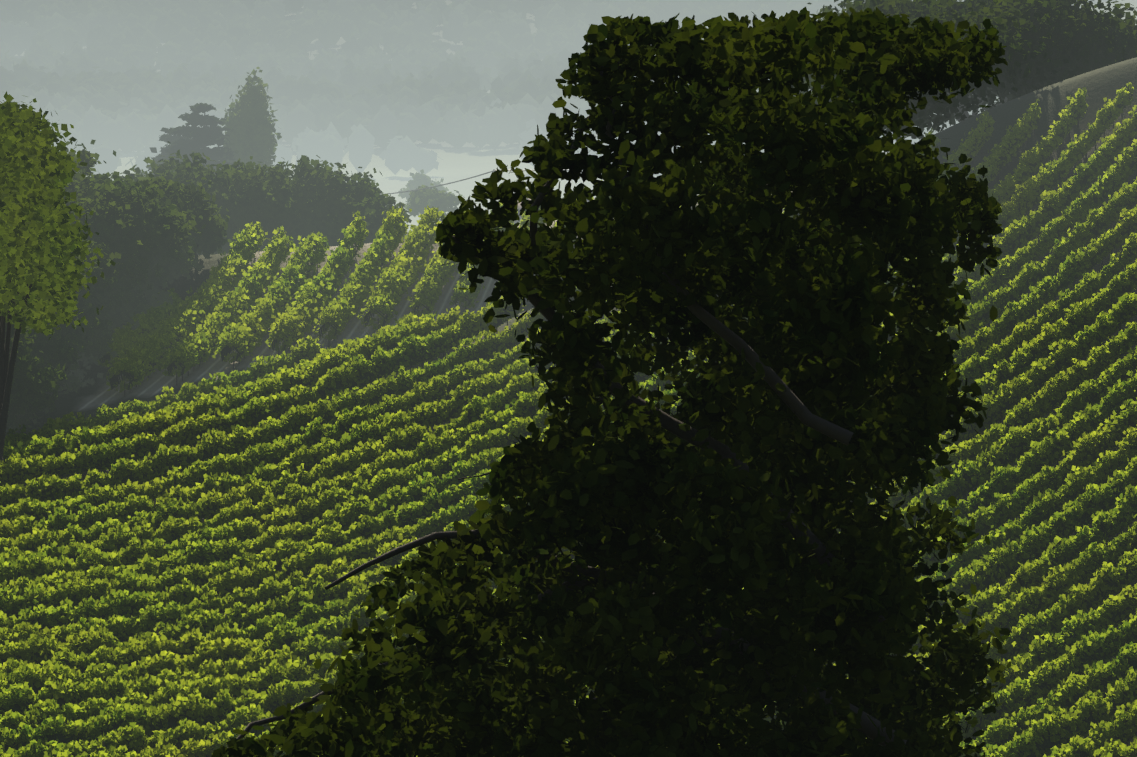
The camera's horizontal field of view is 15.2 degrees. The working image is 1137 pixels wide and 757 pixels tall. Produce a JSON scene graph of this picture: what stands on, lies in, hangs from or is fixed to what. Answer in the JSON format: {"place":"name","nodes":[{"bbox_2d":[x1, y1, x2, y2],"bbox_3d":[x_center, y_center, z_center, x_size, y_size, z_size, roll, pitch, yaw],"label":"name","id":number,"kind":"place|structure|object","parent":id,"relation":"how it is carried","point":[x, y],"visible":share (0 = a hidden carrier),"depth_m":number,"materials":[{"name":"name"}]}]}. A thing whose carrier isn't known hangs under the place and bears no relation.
{"place":"outdoors","nodes":[
{"label":"outdoors","id":0,"kind":"place"},
{"bbox_2d":[517,189,594,216],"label":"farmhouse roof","id":1,"kind":"structure","parent":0,"point":[519,207],"depth_m":422.07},
{"bbox_2d":[5,0,1136,756],"bbox_3d":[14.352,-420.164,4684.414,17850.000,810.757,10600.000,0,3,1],"label":"terrain","id":2,"kind":"structure","parent":0,"point":[471,160],"depth_m":308.18,"materials":[{"name":"soil"}]},
{"bbox_2d":[5,317,53,389],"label":"copse tree leaves","id":3,"kind":"object","parent":2,"relation":"on","point":[21,361],"visible":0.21,"depth_m":280.73,"materials":[{"name":"green plant"}]},
{"bbox_2d":[6,352,68,431],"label":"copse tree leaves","id":4,"kind":"object","parent":2,"relation":"on","point":[28,398],"depth_m":280.69,"materials":[{"name":"green plant"}]},
{"bbox_2d":[12,319,85,419],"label":"copse tree leaves","id":5,"kind":"object","parent":2,"relation":"on","point":[58,349],"depth_m":286.70,"materials":[{"name":"green plant"}]},
{"bbox_2d":[0,91,115,482],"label":"tree","id":6,"kind":"object","parent":2,"relation":"on","point":[41,237],"depth_m":266.53,"materials":[{"name":"green plant"}]},
{"bbox_2d":[19,267,100,360],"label":"copse tree leaves","id":7,"kind":"object","parent":2,"relation":"on","point":[81,341],"visible":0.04,"depth_m":289.82,"materials":[{"name":"green plant"}]},
{"bbox_2d":[59,167,110,198],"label":"copse tree leaves","id":8,"kind":"object","parent":2,"relation":"on","point":[85,185],"visible":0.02,"depth_m":306.55,"materials":[{"name":"green plant"}]},
{"bbox_2d":[65,140,115,180],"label":"copse tree leaves","id":9,"kind":"object","parent":2,"relation":"on","point":[86,156],"depth_m":313.62,"materials":[{"name":"green plant"}]},
{"bbox_2d":[69,237,129,318],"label":"copse tree leaves","id":10,"kind":"object","parent":2,"relation":"on","point":[105,264],"visible":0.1,"depth_m":296.23,"materials":[{"name":"green plant"}]},
{"bbox_2d":[63,186,182,312],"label":"copse tree leaves","id":11,"kind":"object","parent":2,"relation":"on","point":[133,259],"visible":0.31,"depth_m":300.81,"materials":[{"name":"green plant"}]},
{"bbox_2d":[65,171,190,216],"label":"copse tree leaves","id":12,"kind":"object","parent":2,"relation":"on","point":[157,180],"depth_m":310.22,"materials":[{"name":"green plant"}]},
{"bbox_2d":[76,175,205,324],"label":"copse tree leaves","id":13,"kind":"object","parent":2,"relation":"on","point":[120,192],"depth_m":303.93,"materials":[{"name":"green plant"}]},
{"bbox_2d":[111,141,199,182],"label":"copse tree leaves","id":14,"kind":"object","parent":2,"relation":"on","point":[171,164],"depth_m":344.46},
{"bbox_2d":[129,176,229,227],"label":"copse tree leaves","id":15,"kind":"object","parent":2,"relation":"on","point":[184,198],"visible":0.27,"depth_m":312.73,"materials":[{"name":"green plant"}]},
{"bbox_2d":[160,236,204,281],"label":"copse tree leaves","id":16,"kind":"object","parent":2,"relation":"on","point":[182,264],"visible":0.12,"depth_m":307.76,"materials":[{"name":"green plant"}]},
{"bbox_2d":[133,149,249,254],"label":"copse tree leaves","id":17,"kind":"object","parent":2,"relation":"on","point":[198,169],"depth_m":333.24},
{"bbox_2d":[154,103,246,174],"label":"cedar tree","id":18,"kind":"object","parent":2,"relation":"on","point":[210,134],"depth_m":428.84,"materials":[{"name":"green plant"}]},
{"bbox_2d":[184,201,231,259],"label":"copse tree leaves","id":19,"kind":"object","parent":2,"relation":"on","point":[210,240],"depth_m":312.48,"materials":[{"name":"green plant"}]},
{"bbox_2d":[166,156,267,253],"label":"copse tree leaves","id":20,"kind":"object","parent":2,"relation":"on","point":[242,168],"depth_m":337.88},
{"bbox_2d":[219,67,281,171],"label":"poplar tree","id":21,"kind":"object","parent":2,"relation":"on","point":[249,113],"depth_m":439.19,"materials":[{"name":"green plant"}]},
{"bbox_2d":[222,160,282,172],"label":"copse tree leaves","id":22,"kind":"object","parent":2,"relation":"on","point":[259,165],"depth_m":352.16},
{"bbox_2d":[210,158,319,251],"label":"copse tree leaves","id":23,"kind":"object","parent":2,"relation":"on","point":[269,199],"depth_m":333.33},
{"bbox_2d":[125,250,441,391],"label":"vineyard upper posts","id":24,"kind":"object","parent":2,"relation":"on","point":[248,311],"depth_m":303.61,"materials":[{"name":"wood"}]},
{"bbox_2d":[264,155,342,232],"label":"copse tree leaves","id":25,"kind":"object","parent":2,"relation":"on","point":[303,164],"visible":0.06,"depth_m":337.52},
{"bbox_2d":[282,160,386,246],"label":"copse tree leaves","id":26,"kind":"object","parent":2,"relation":"on","point":[327,201],"visible":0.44,"depth_m":335.41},
{"bbox_2d":[310,181,411,246],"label":"copse tree leaves","id":27,"kind":"object","parent":2,"relation":"on","point":[371,210],"depth_m":334.00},
{"bbox_2d":[97,180,713,396],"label":"vineyard","id":28,"kind":"object","parent":2,"relation":"on","point":[201,300],"depth_m":305.34,"materials":[{"name":"green plant"}]},
{"bbox_2d":[398,169,453,203],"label":"tree","id":29,"kind":"object","parent":2,"relation":"on","point":[419,179],"visible":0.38,"depth_m":698.94,"materials":[{"name":"green plant"}]},
{"bbox_2d":[404,183,464,221],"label":"tree","id":30,"kind":"object","parent":2,"relation":"on","point":[421,200],"depth_m":468.51,"materials":[{"name":"green plant"}]},
{"bbox_2d":[380,169,568,194],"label":"utility wires","id":31,"kind":"object","parent":2,"relation":"on","point":[452,182],"visible":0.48,"depth_m":459.91,"materials":[{"name":"black metal"}]},
{"bbox_2d":[0,0,996,169],"bbox_3d":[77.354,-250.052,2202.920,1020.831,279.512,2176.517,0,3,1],"label":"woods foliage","id":32,"kind":"object","parent":2,"relation":"on","point":[344,103],"visible":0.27,"depth_m":1454.03,"materials":[{"name":"green plant"}]},
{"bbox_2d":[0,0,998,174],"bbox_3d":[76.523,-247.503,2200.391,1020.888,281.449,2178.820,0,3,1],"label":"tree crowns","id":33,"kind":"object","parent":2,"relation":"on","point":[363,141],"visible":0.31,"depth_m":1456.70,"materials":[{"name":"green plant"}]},
{"bbox_2d":[0,82,1136,756],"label":"vineyard","id":34,"kind":"object","parent":2,"relation":"on","point":[192,682],"depth_m":263.86,"materials":[{"name":"green plant"}]},
{"bbox_2d":[21,91,1131,755],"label":"vineyard posts","id":35,"kind":"object","parent":2,"relation":"on","point":[603,407],"visible":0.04,"depth_m":270.98,"materials":[{"name":"brown wood"}]},
{"bbox_2d":[211,7,1010,756],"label":"oak","id":36,"kind":"object","parent":2,"relation":"on","point":[819,305],"depth_m":38.88,"materials":[{"name":"green plant"}]},
{"bbox_2d":[791,0,1136,141],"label":"trees","id":37,"kind":"object","parent":2,"relation":"on","point":[1048,42],"depth_m":318.28,"materials":[{"name":"green plant"}]},
{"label":"cedar tree wood","id":38,"kind":"object","parent":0,"visible":0},
{"bbox_2d":[140,133,201,174],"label":"cedar tree needles","id":39,"kind":"object","parent":38,"relation":"attached to","point":[166,138],"visible":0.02,"depth_m":444.28,"materials":[{"name":"green plant"}]}
]}

